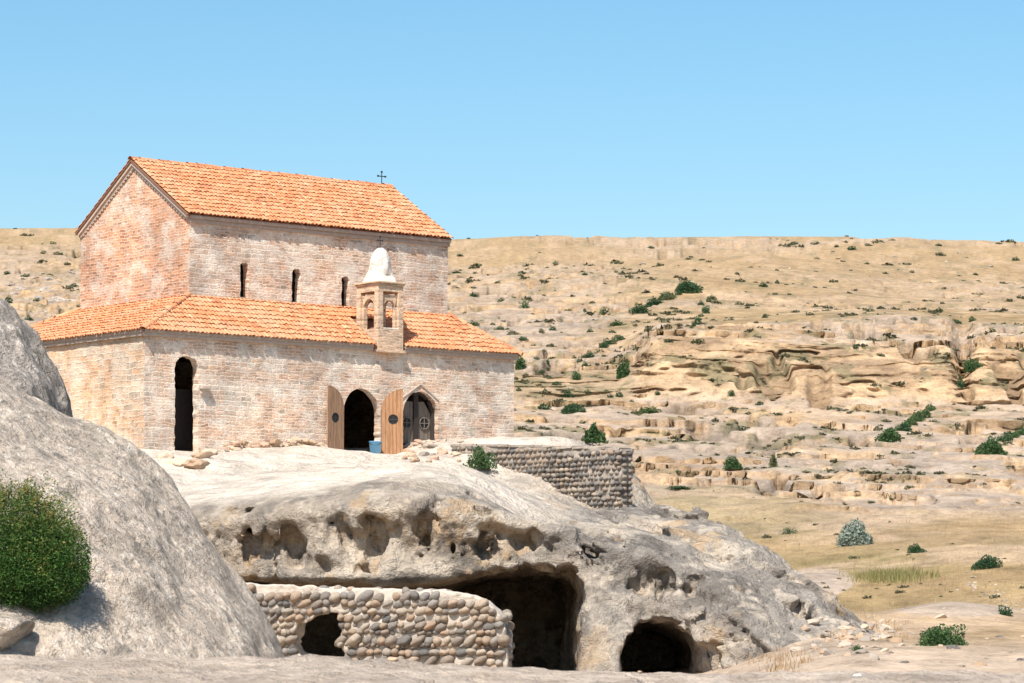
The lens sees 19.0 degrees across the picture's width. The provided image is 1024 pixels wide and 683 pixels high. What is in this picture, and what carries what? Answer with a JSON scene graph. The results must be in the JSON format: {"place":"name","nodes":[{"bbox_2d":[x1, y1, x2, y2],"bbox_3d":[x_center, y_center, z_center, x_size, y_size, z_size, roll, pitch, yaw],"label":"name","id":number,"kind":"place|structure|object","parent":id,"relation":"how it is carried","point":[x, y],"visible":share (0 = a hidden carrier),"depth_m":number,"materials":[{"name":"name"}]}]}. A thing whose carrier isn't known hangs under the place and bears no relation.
{"place":"outdoors","nodes":[
{"label":"outdoors","id":0,"kind":"place"},
{"bbox_2d":[0,228,1023,673],"bbox_3d":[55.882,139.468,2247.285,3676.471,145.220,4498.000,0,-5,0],"label":"hillside","id":1,"kind":"structure","parent":0,"point":[692,396],"depth_m":263.23,"materials":[{"name":"stone"}]},
{"bbox_2d":[5,295,12,302],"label":"shrub","id":2,"kind":"object","parent":1,"relation":"on","point":[7,299],"visible":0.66,"depth_m":388.10,"materials":[{"name":"green plant"}]},
{"bbox_2d":[14,286,26,290],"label":"rock","id":3,"kind":"object","parent":1,"relation":"on","point":[19,288],"visible":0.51,"depth_m":415.66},
{"bbox_2d":[0,298,72,416],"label":"boulder","id":4,"kind":"object","parent":1,"relation":"on","point":[28,366],"visible":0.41,"depth_m":43.05,"materials":[{"name":"stone"}]},
{"bbox_2d":[30,295,44,299],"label":"rock","id":5,"kind":"object","parent":1,"relation":"on","point":[40,297],"visible":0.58,"depth_m":401.84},
{"bbox_2d":[39,286,49,291],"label":"rock","id":6,"kind":"object","parent":1,"relation":"on","point":[44,288],"visible":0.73,"depth_m":417.06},
{"bbox_2d":[47,296,70,304],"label":"rock","id":7,"kind":"object","parent":1,"relation":"on","point":[53,300],"visible":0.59,"depth_m":387.24,"materials":[{"name":"stone"}]},
{"bbox_2d":[0,375,284,658],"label":"boulder","id":8,"kind":"object","parent":1,"relation":"on","point":[166,578],"visible":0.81,"depth_m":27.72,"materials":[{"name":"stone"}]},
{"bbox_2d":[0,612,34,650],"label":"rock","id":9,"kind":"object","parent":8,"relation":"on","point":[15,628],"visible":1,"depth_m":24.93,"materials":[{"name":"stone"}]},
{"bbox_2d":[0,468,94,613],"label":"bush","id":10,"kind":"object","parent":8,"relation":"on","point":[53,571],"visible":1,"depth_m":25.49,"materials":[{"name":"green plant"}]},
{"bbox_2d":[246,582,514,666],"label":"cobble wall","id":11,"kind":"structure","parent":1,"relation":"on","point":[431,626],"depth_m":76.75,"materials":[{"name":"stone"}]},
{"bbox_2d":[467,292,478,296],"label":"shrub","id":12,"kind":"object","parent":1,"relation":"on","point":[473,294],"visible":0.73,"depth_m":415.73,"materials":[{"name":"green plant"}]},
{"bbox_2d":[469,320,479,325],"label":"shrub","id":13,"kind":"object","parent":1,"relation":"on","point":[475,323],"visible":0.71,"depth_m":346.57,"materials":[{"name":"green plant"}]},
{"bbox_2d":[493,326,506,329],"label":"shrub","id":14,"kind":"object","parent":1,"relation":"on","point":[499,327],"visible":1,"depth_m":335.66,"materials":[{"name":"green plant"}]},
{"bbox_2d":[140,436,875,672],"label":"rock outcrop","id":15,"kind":"object","parent":1,"relation":"on","point":[645,581],"visible":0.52,"depth_m":80.11,"materials":[{"name":"stone"}]},
{"bbox_2d":[156,452,173,458],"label":"slab stone","id":16,"kind":"object","parent":15,"relation":"on","point":[168,455],"visible":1,"depth_m":90.90,"materials":[{"name":"stone"}]},
{"bbox_2d":[168,458,185,465],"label":"slab stone","id":17,"kind":"object","parent":15,"relation":"on","point":[177,461],"visible":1,"depth_m":90.34,"materials":[{"name":"stone"}]},
{"bbox_2d":[183,458,209,468],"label":"slab stone","id":18,"kind":"object","parent":15,"relation":"on","point":[193,463],"visible":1,"depth_m":89.97,"materials":[{"name":"stone"}]},
{"bbox_2d":[191,451,212,458],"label":"slab stone","id":19,"kind":"object","parent":15,"relation":"on","point":[204,454],"visible":0.81,"depth_m":91.22,"materials":[{"name":"stone"}]},
{"bbox_2d":[201,449,217,454],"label":"slab stone","id":20,"kind":"object","parent":15,"relation":"on","point":[214,451],"visible":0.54,"depth_m":92.81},
{"bbox_2d":[230,446,241,450],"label":"rock","id":21,"kind":"object","parent":15,"relation":"on","point":[233,448],"visible":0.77,"depth_m":95.47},
{"bbox_2d":[232,441,241,446],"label":"rock","id":22,"kind":"object","parent":15,"relation":"on","point":[236,444],"visible":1,"depth_m":95.51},
{"bbox_2d":[260,441,269,447],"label":"rock","id":23,"kind":"object","parent":15,"relation":"on","point":[263,444],"visible":1,"depth_m":96.20,"materials":[{"name":"stone"}]},
{"bbox_2d":[269,439,282,444],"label":"rock","id":24,"kind":"object","parent":15,"relation":"on","point":[275,441],"visible":1,"depth_m":96.48,"materials":[{"name":"stone"}]},
{"bbox_2d":[30,156,522,453],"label":"church","id":25,"kind":"structure","parent":15,"relation":"on","point":[220,306],"depth_m":99.39,"materials":[{"name":"brick"}]},
{"bbox_2d":[174,389,192,450],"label":"side door","id":26,"kind":"structure","parent":25,"relation":"in","point":[183,429],"depth_m":95.70,"materials":[{"name":"black"}]},
{"bbox_2d":[240,264,242,296],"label":"slit window","id":27,"kind":"structure","parent":25,"relation":"in","point":[241,266],"depth_m":99.08,"materials":[{"name":"black"}]},
{"bbox_2d":[291,270,293,301],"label":"slit window","id":28,"kind":"structure","parent":25,"relation":"in","point":[292,288],"depth_m":100.37,"materials":[{"name":"black"}]},
{"bbox_2d":[327,385,343,449],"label":"door leaf","id":29,"kind":"structure","parent":25,"relation":"in","point":[335,404],"depth_m":98.09,"materials":[{"name":"wood"}]},
{"bbox_2d":[341,277,342,305],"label":"slit window","id":30,"kind":"structure","parent":25,"relation":"in","point":[342,277],"depth_m":101.65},
{"bbox_2d":[381,389,402,453],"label":"door leaf","id":31,"kind":"structure","parent":25,"relation":"in","point":[392,405],"depth_m":99.37,"materials":[{"name":"orange wood"}]},
{"bbox_2d":[403,392,434,445],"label":"door","id":32,"kind":"structure","parent":25,"relation":"in","point":[418,423],"depth_m":100.76,"materials":[{"name":"wood"}]},
{"bbox_2d":[302,438,308,443],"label":"rock","id":33,"kind":"object","parent":15,"relation":"on","point":[305,440],"visible":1,"depth_m":97.26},
{"bbox_2d":[307,439,315,445],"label":"rock","id":34,"kind":"object","parent":15,"relation":"on","point":[312,442],"visible":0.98,"depth_m":97.38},
{"bbox_2d":[369,441,381,453],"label":"bucket","id":35,"kind":"object","parent":15,"relation":"on","point":[375,446],"visible":0.82,"depth_m":98.81,"materials":[{"name":"blue plastic"}]},
{"bbox_2d":[408,453,417,457],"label":"rock","id":36,"kind":"object","parent":15,"relation":"on","point":[412,455],"visible":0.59,"depth_m":95.82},
{"bbox_2d":[410,457,419,461],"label":"rock","id":37,"kind":"object","parent":15,"relation":"on","point":[416,459],"visible":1,"depth_m":84.22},
{"bbox_2d":[419,452,429,455],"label":"rock","id":38,"kind":"object","parent":15,"relation":"on","point":[424,454],"visible":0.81,"depth_m":96.69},
{"bbox_2d":[427,444,437,447],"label":"rock","id":39,"kind":"object","parent":15,"relation":"on","point":[431,445],"visible":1,"depth_m":98.81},
{"bbox_2d":[430,455,438,459],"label":"rock","id":40,"kind":"object","parent":15,"relation":"on","point":[435,457],"visible":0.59,"depth_m":95.76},
{"bbox_2d":[437,449,447,454],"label":"rock","id":41,"kind":"object","parent":15,"relation":"on","point":[441,452],"visible":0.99,"depth_m":97.39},
{"bbox_2d":[451,451,460,455],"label":"rock","id":42,"kind":"object","parent":15,"relation":"on","point":[455,453],"visible":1,"depth_m":96.63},
{"bbox_2d":[462,444,497,468],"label":"plant","id":43,"kind":"object","parent":15,"relation":"on","point":[482,460],"visible":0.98,"depth_m":94.80,"materials":[{"name":"green plant"}]},
{"bbox_2d":[450,444,633,509],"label":"terrace wall","id":44,"kind":"structure","parent":15,"relation":"on","point":[596,477],"depth_m":93.67,"materials":[{"name":"stone"}]},
{"bbox_2d":[581,422,608,443],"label":"shrub","id":45,"kind":"object","parent":15,"relation":"on","point":[593,435],"visible":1,"depth_m":98.92,"materials":[{"name":"green plant"}]},
{"bbox_2d":[801,625,808,630],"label":"rock","id":46,"kind":"object","parent":15,"relation":"on","point":[804,628],"visible":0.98,"depth_m":78.53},
{"bbox_2d":[806,619,819,624],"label":"rock","id":47,"kind":"object","parent":15,"relation":"on","point":[814,621],"visible":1,"depth_m":78.83,"materials":[{"name":"stone"}]},
{"bbox_2d":[820,632,831,637],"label":"rock","id":48,"kind":"object","parent":15,"relation":"on","point":[823,635],"visible":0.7,"depth_m":77.37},
{"bbox_2d":[841,621,849,625],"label":"rock","id":49,"kind":"object","parent":15,"relation":"on","point":[844,623],"visible":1,"depth_m":78.95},
{"bbox_2d":[844,635,856,639],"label":"rock","id":50,"kind":"object","parent":15,"relation":"on","point":[850,637],"visible":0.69,"depth_m":76.71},
{"bbox_2d":[860,623,868,628],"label":"rock","id":51,"kind":"object","parent":15,"relation":"on","point":[864,626],"visible":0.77,"depth_m":80.31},
{"bbox_2d":[861,635,871,640],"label":"rock","id":52,"kind":"object","parent":15,"relation":"on","point":[866,638],"visible":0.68,"depth_m":76.38,"materials":[{"name":"stone"}]},
{"bbox_2d":[878,635,891,637],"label":"rock","id":53,"kind":"object","parent":15,"relation":"on","point":[883,636],"visible":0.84,"depth_m":77.44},
{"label":"rock","id":54,"kind":"object","parent":15,"relation":"on","visible":0},
{"bbox_2d":[292,436,301,442],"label":"rock","id":55,"kind":"object","parent":54,"relation":"on","point":[297,439],"visible":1,"depth_m":97.02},
{"bbox_2d":[0,651,1023,682],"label":"rock ledge","id":56,"kind":"object","parent":1,"relation":"on","point":[142,667],"visible":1,"depth_m":16.04,"materials":[{"name":"stone"}]},
{"bbox_2d":[387,657,397,660],"bbox_3d":[-0.657,1.752,16.861,0.064,0.029,0.046,0,-5,0],"label":"pebble","id":57,"kind":"object","parent":56,"relation":"on","point":[392,659],"visible":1,"depth_m":16.85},
{"bbox_2d":[507,330,518,334],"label":"shrub","id":58,"kind":"object","parent":1,"relation":"on","point":[511,333],"visible":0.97,"depth_m":323.64,"materials":[{"name":"green plant"}]},
{"bbox_2d":[14,228,1023,607],"bbox_3d":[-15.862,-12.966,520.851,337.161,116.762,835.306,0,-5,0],"label":"scrub","id":59,"kind":"object","parent":1,"relation":"on","point":[666,320],"visible":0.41,"depth_m":275.16,"materials":[{"name":"green plant"}]},
{"bbox_2d":[515,355,525,369],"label":"shrub","id":60,"kind":"object","parent":1,"relation":"on","point":[520,363],"visible":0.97,"depth_m":276.03,"materials":[{"name":"green plant"}]},
{"bbox_2d":[519,300,529,308],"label":"shrub","id":61,"kind":"object","parent":1,"relation":"on","point":[525,305],"visible":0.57,"depth_m":388.24,"materials":[{"name":"green plant"}]},
{"bbox_2d":[537,403,551,409],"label":"shrub","id":62,"kind":"object","parent":1,"relation":"on","point":[546,407],"visible":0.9,"depth_m":250.78,"materials":[{"name":"green plant"}]},
{"bbox_2d":[561,388,573,397],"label":"shrub","id":63,"kind":"object","parent":1,"relation":"on","point":[569,396],"visible":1,"depth_m":261.21,"materials":[{"name":"green plant"}]},
{"bbox_2d":[560,402,585,413],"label":"shrub","id":64,"kind":"object","parent":1,"relation":"on","point":[572,408],"visible":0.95,"depth_m":242.15,"materials":[{"name":"green plant"}]},
{"bbox_2d":[571,370,582,379],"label":"shrub","id":65,"kind":"object","parent":1,"relation":"on","point":[576,376],"visible":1,"depth_m":268.42,"materials":[{"name":"green plant"}]},
{"bbox_2d":[585,350,594,357],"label":"shrub","id":66,"kind":"object","parent":1,"relation":"on","point":[592,354],"visible":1,"depth_m":282.75,"materials":[{"name":"green plant"}]},
{"bbox_2d":[599,306,608,314],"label":"shrub","id":67,"kind":"object","parent":1,"relation":"on","point":[602,312],"visible":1,"depth_m":367.91,"materials":[{"name":"green plant"}]},
{"bbox_2d":[608,319,626,326],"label":"shrub","id":68,"kind":"object","parent":1,"relation":"on","point":[617,323],"visible":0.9,"depth_m":337.30,"materials":[{"name":"green plant"}]},
{"bbox_2d":[616,361,629,378],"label":"shrub","id":69,"kind":"object","parent":1,"relation":"on","point":[622,369],"visible":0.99,"depth_m":269.68,"materials":[{"name":"green plant"}]},
{"bbox_2d":[631,408,642,414],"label":"shrub","id":70,"kind":"object","parent":1,"relation":"on","point":[638,412],"visible":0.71,"depth_m":242.40,"materials":[{"name":"green plant"}]},
{"bbox_2d":[628,302,651,313],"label":"shrub","id":71,"kind":"object","parent":1,"relation":"on","point":[643,310],"visible":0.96,"depth_m":363.29,"materials":[{"name":"green plant"}]},
{"bbox_2d":[640,406,661,413],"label":"shrub","id":72,"kind":"object","parent":1,"relation":"on","point":[647,410],"visible":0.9,"depth_m":249.68,"materials":[{"name":"green plant"}]},
{"bbox_2d":[646,297,663,306],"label":"shrub","id":73,"kind":"object","parent":1,"relation":"on","point":[654,299],"visible":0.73,"depth_m":396.23,"materials":[{"name":"green plant"}]},
{"bbox_2d":[665,293,674,299],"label":"shrub","id":74,"kind":"object","parent":1,"relation":"on","point":[668,297],"visible":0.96,"depth_m":404.25,"materials":[{"name":"green plant"}]},
{"bbox_2d":[665,486,694,488],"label":"shrub","id":75,"kind":"object","parent":1,"relation":"on","point":[679,487],"visible":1,"depth_m":161.42,"materials":[{"name":"green plant"}]},
{"bbox_2d":[674,280,702,292],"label":"shrub","id":76,"kind":"object","parent":1,"relation":"on","point":[687,287],"visible":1,"depth_m":415.30,"materials":[{"name":"green plant"}]},
{"bbox_2d":[690,338,704,342],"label":"shrub","id":77,"kind":"object","parent":1,"relation":"on","point":[698,341],"visible":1,"depth_m":270.68,"materials":[{"name":"green plant"}]},
{"bbox_2d":[694,314,701,324],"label":"shrub","id":78,"kind":"object","parent":1,"relation":"on","point":[697,322],"visible":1,"depth_m":286.18,"materials":[{"name":"green plant"}]},
{"bbox_2d":[702,305,709,313],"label":"shrub","id":79,"kind":"object","parent":1,"relation":"on","point":[706,309],"visible":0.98,"depth_m":359.21,"materials":[{"name":"green plant"}]},
{"bbox_2d":[722,456,743,469],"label":"shrub","id":80,"kind":"object","parent":1,"relation":"on","point":[729,463],"visible":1,"depth_m":180.14,"materials":[{"name":"green plant"}]},
{"bbox_2d":[768,452,777,467],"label":"shrub","id":81,"kind":"object","parent":1,"relation":"on","point":[773,460],"visible":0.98,"depth_m":180.18,"materials":[{"name":"green plant"}]},
{"bbox_2d":[779,526,797,534],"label":"shrub","id":82,"kind":"object","parent":1,"relation":"on","point":[789,531],"visible":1,"depth_m":140.37,"materials":[{"name":"green plant"}]},
{"bbox_2d":[789,647,802,651],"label":"rock","id":83,"kind":"object","parent":1,"relation":"on","point":[793,649],"visible":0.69,"depth_m":74.99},
{"bbox_2d":[823,650,835,655],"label":"rock","id":84,"kind":"object","parent":1,"relation":"on","point":[828,652],"visible":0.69,"depth_m":71.00,"materials":[{"name":"stone"}]},
{"bbox_2d":[747,612,914,672],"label":"brown grass","id":85,"kind":"structure","parent":1,"relation":"on","point":[789,667],"depth_m":73.97,"materials":[{"name":"plant"}]},
{"bbox_2d":[652,486,1023,611],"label":"dry grass","id":86,"kind":"structure","parent":1,"relation":"on","point":[990,519],"depth_m":125.57,"materials":[{"name":"plant"}]},
{"bbox_2d":[838,626,851,629],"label":"rock","id":87,"kind":"object","parent":1,"relation":"on","point":[844,627],"visible":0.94,"depth_m":78.63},
{"bbox_2d":[838,641,852,645],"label":"rock","id":88,"kind":"object","parent":1,"relation":"on","point":[845,643],"visible":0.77,"depth_m":73.99,"materials":[{"name":"stone"}]},
{"bbox_2d":[834,517,874,546],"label":"shrub","id":89,"kind":"object","parent":1,"relation":"on","point":[851,534],"visible":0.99,"depth_m":133.10,"materials":[{"name":"plant"}]},
{"bbox_2d":[849,644,862,650],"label":"shrub","id":90,"kind":"object","parent":1,"relation":"on","point":[855,647],"visible":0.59,"depth_m":71.41,"materials":[{"name":"green plant"}]},
{"bbox_2d":[851,649,868,653],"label":"rock","id":91,"kind":"object","parent":1,"relation":"on","point":[861,651],"visible":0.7,"depth_m":70.31,"materials":[{"name":"stone"}]},
{"bbox_2d":[871,655,879,659],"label":"rock","id":92,"kind":"object","parent":1,"relation":"on","point":[875,657],"visible":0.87,"depth_m":67.92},
{"bbox_2d":[878,626,888,630],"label":"rock","id":93,"kind":"object","parent":1,"relation":"on","point":[882,628],"visible":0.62,"depth_m":81.86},
{"bbox_2d":[880,427,900,441],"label":"shrub","id":94,"kind":"object","parent":1,"relation":"on","point":[891,434],"visible":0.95,"depth_m":215.68,"materials":[{"name":"green plant"}]},
{"bbox_2d":[889,637,902,641],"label":"rock","id":95,"kind":"object","parent":1,"relation":"on","point":[896,639],"visible":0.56,"depth_m":75.70,"materials":[{"name":"stone"}]},
{"bbox_2d":[839,563,955,584],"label":"green grass","id":96,"kind":"structure","parent":1,"relation":"on","point":[880,575],"depth_m":118.19,"materials":[{"name":"plant"}]},
{"bbox_2d":[894,420,911,431],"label":"shrub","id":97,"kind":"object","parent":1,"relation":"on","point":[902,428],"visible":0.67,"depth_m":228.37,"materials":[{"name":"green plant"}]},
{"bbox_2d":[906,543,927,552],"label":"shrub","id":98,"kind":"object","parent":1,"relation":"on","point":[915,548],"visible":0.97,"depth_m":127.44,"materials":[{"name":"green plant"}]},
{"bbox_2d":[912,409,925,418],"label":"shrub","id":99,"kind":"object","parent":1,"relation":"on","point":[917,413],"visible":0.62,"depth_m":245.07,"materials":[{"name":"green plant"}]},
{"bbox_2d":[917,415,925,421],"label":"shrub","id":100,"kind":"object","parent":1,"relation":"on","point":[920,419],"visible":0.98,"depth_m":239.46,"materials":[{"name":"green plant"}]},
{"bbox_2d":[925,403,935,410],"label":"shrub","id":101,"kind":"object","parent":1,"relation":"on","point":[929,408],"visible":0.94,"depth_m":254.21,"materials":[{"name":"green plant"}]},
{"bbox_2d":[934,614,946,618],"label":"rock","id":102,"kind":"object","parent":1,"relation":"on","point":[941,616],"visible":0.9,"depth_m":85.26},
{"bbox_2d":[916,623,968,645],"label":"shrub","id":103,"kind":"object","parent":1,"relation":"on","point":[935,635],"visible":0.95,"depth_m":73.86,"materials":[{"name":"green plant"}]},
{"bbox_2d":[946,645,960,648],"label":"rock","id":104,"kind":"object","parent":1,"relation":"on","point":[952,647],"visible":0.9,"depth_m":72.01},
{"bbox_2d":[957,374,964,389],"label":"shrub","id":105,"kind":"object","parent":1,"relation":"on","point":[960,383],"visible":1,"depth_m":264.15,"materials":[{"name":"green plant"}]},
{"bbox_2d":[963,358,982,372],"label":"shrub","id":106,"kind":"object","parent":1,"relation":"on","point":[970,366],"visible":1,"depth_m":266.34,"materials":[{"name":"green plant"}]},
{"bbox_2d":[971,661,986,665],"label":"rock","id":107,"kind":"object","parent":1,"relation":"on","point":[979,663],"visible":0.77,"depth_m":66.48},
{"bbox_2d":[971,554,1003,569],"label":"shrub","id":108,"kind":"object","parent":1,"relation":"on","point":[987,562],"visible":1,"depth_m":117.57,"materials":[{"name":"green plant"}]},
{"bbox_2d":[974,436,1007,454],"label":"shrub","id":109,"kind":"object","parent":1,"relation":"on","point":[991,446],"visible":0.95,"depth_m":202.63,"materials":[{"name":"green plant"}]},
{"bbox_2d":[997,432,1012,442],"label":"shrub","id":110,"kind":"object","parent":1,"relation":"on","point":[1000,438],"visible":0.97,"depth_m":212.06,"materials":[{"name":"green plant"}]},
{"bbox_2d":[998,605,1012,616],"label":"shrub","id":111,"kind":"object","parent":1,"relation":"on","point":[1005,611],"visible":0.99,"depth_m":87.87,"materials":[{"name":"green plant"}]},
{"bbox_2d":[0,0,1023,241],"label":"sky","id":112,"kind":"structure","parent":0,"point":[863,119],"materials":[{"name":"blue"}]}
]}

